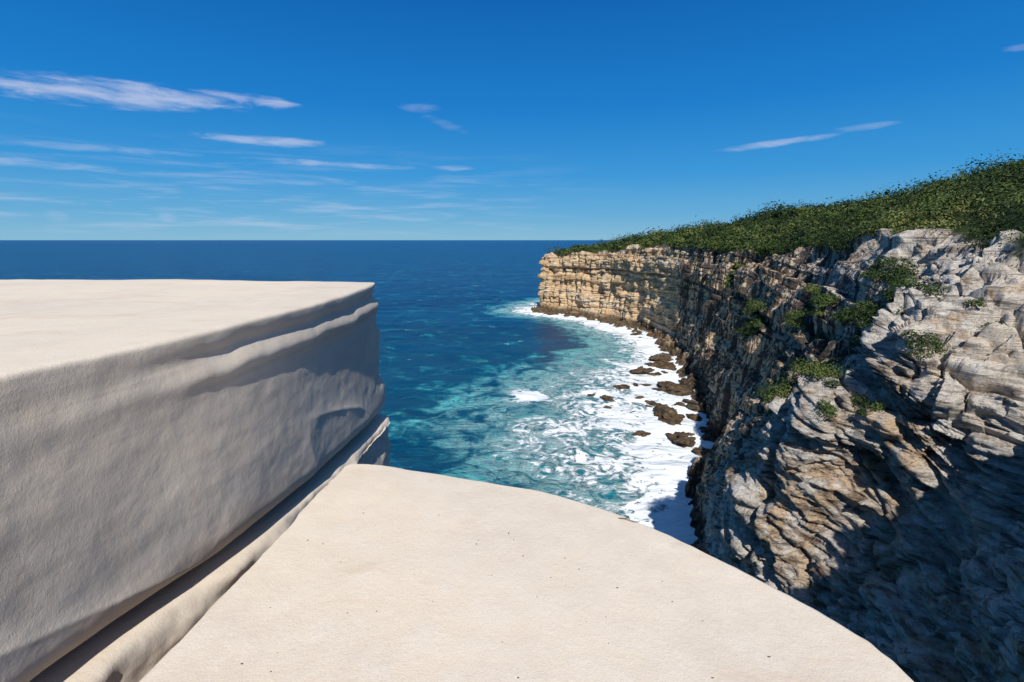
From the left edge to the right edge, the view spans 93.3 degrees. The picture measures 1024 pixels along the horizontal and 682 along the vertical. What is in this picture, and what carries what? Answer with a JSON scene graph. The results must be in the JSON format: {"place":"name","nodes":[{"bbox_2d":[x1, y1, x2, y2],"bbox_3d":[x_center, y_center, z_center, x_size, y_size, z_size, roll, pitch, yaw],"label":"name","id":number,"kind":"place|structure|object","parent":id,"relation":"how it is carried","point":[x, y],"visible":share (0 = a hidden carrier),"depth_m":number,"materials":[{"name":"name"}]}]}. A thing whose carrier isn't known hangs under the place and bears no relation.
{"place":"outdoors","nodes":[
{"label":"outdoors","id":0,"kind":"place"},
{"bbox_2d":[29,413,390,681],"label":"pale rock ledge","id":1,"kind":"object","parent":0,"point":[139,642],"visible":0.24,"depth_m":2.67,"materials":[{"name":"stone"}]},
{"bbox_2d":[0,279,385,681],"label":"pale rock block","id":2,"kind":"object","parent":1,"relation":"on","point":[156,435],"visible":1,"depth_m":2.58,"materials":[{"name":"stone"}]},
{"bbox_2d":[0,240,713,544],"bbox_3d":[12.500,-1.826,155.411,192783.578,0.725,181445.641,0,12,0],"label":"sea","id":3,"kind":"structure","parent":0,"point":[487,374],"depth_m":122.91,"materials":[{"name":"liquid"}]},
{"bbox_2d":[0,0,1023,239],"label":"sky","id":4,"kind":"structure","parent":0,"point":[120,119],"materials":[{"name":"blue"}]},
{"bbox_2d":[139,464,913,681],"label":"pale rock slab","id":5,"kind":"object","parent":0,"point":[404,555],"visible":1,"depth_m":2.02,"materials":[{"name":"stone"}]},
{"bbox_2d":[241,529,770,677],"bbox_3d":[-0.063,1.070,2.200,2.025,0.004,1.047,0,12,0],"label":"rock grit","id":6,"kind":"object","parent":5,"relation":"on","point":[502,642],"visible":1,"depth_m":1.94,"materials":[{"name":"beige stone"}]},
{"bbox_2d":[531,167,1023,681],"bbox_3d":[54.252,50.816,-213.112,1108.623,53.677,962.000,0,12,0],"label":"sea cliff terrain","id":7,"kind":"structure","parent":0,"point":[893,531],"depth_m":26.94,"materials":[{"name":"stone"}]},
{"bbox_2d":[587,323,709,455],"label":"shore boulders","id":8,"kind":"object","parent":7,"relation":"on","point":[666,413],"visible":0.87,"depth_m":89.69,"materials":[{"name":"stone"}]},
{"bbox_2d":[723,262,745,292],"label":"ledge shrub","id":9,"kind":"object","parent":7,"relation":"on","point":[734,268],"visible":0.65,"depth_m":99.82,"materials":[{"name":"green plant"}]},
{"bbox_2d":[735,298,769,338],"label":"ledge shrub","id":10,"kind":"object","parent":7,"relation":"on","point":[754,325],"visible":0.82,"depth_m":75.79,"materials":[{"name":"green plant"}]},
{"bbox_2d":[545,149,1023,254],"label":"coastal heath vegetation","id":11,"kind":"object","parent":7,"relation":"on","point":[703,234],"visible":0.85,"depth_m":68.77,"materials":[{"name":"green plant"}]},
{"bbox_2d":[753,355,850,415],"bbox_3d":[20.714,3.260,33.739,5.298,6.689,12.611,9,15,37],"label":"ledge shrub","id":12,"kind":"object","parent":7,"relation":"on","point":[782,389],"visible":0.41,"depth_m":29.91,"materials":[{"name":"green plant"}]},
{"bbox_2d":[782,283,840,341],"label":"ledge shrub","id":13,"kind":"object","parent":7,"relation":"on","point":[792,317],"visible":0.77,"depth_m":50.69,"materials":[{"name":"green plant"}]},
{"bbox_2d":[792,364,886,417],"bbox_3d":[18.541,2.765,27.218,3.917,2.013,5.545,2,12,12],"label":"ledge shrub","id":14,"kind":"object","parent":7,"relation":"on","point":[829,407],"visible":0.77,"depth_m":25.87,"materials":[{"name":"green plant"}]},
{"bbox_2d":[826,254,920,345],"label":"ledge shrub","id":15,"kind":"object","parent":7,"relation":"on","point":[850,315],"visible":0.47,"depth_m":41.39,"materials":[{"name":"green plant"}]},
{"bbox_2d":[884,274,1008,359],"bbox_3d":[22.165,-1.478,26.449,4.478,4.115,7.608,2,12,8],"label":"ledge shrub","id":16,"kind":"object","parent":7,"relation":"on","point":[890,297],"visible":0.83,"depth_m":24.35,"materials":[{"name":"green plant"}]}
]}

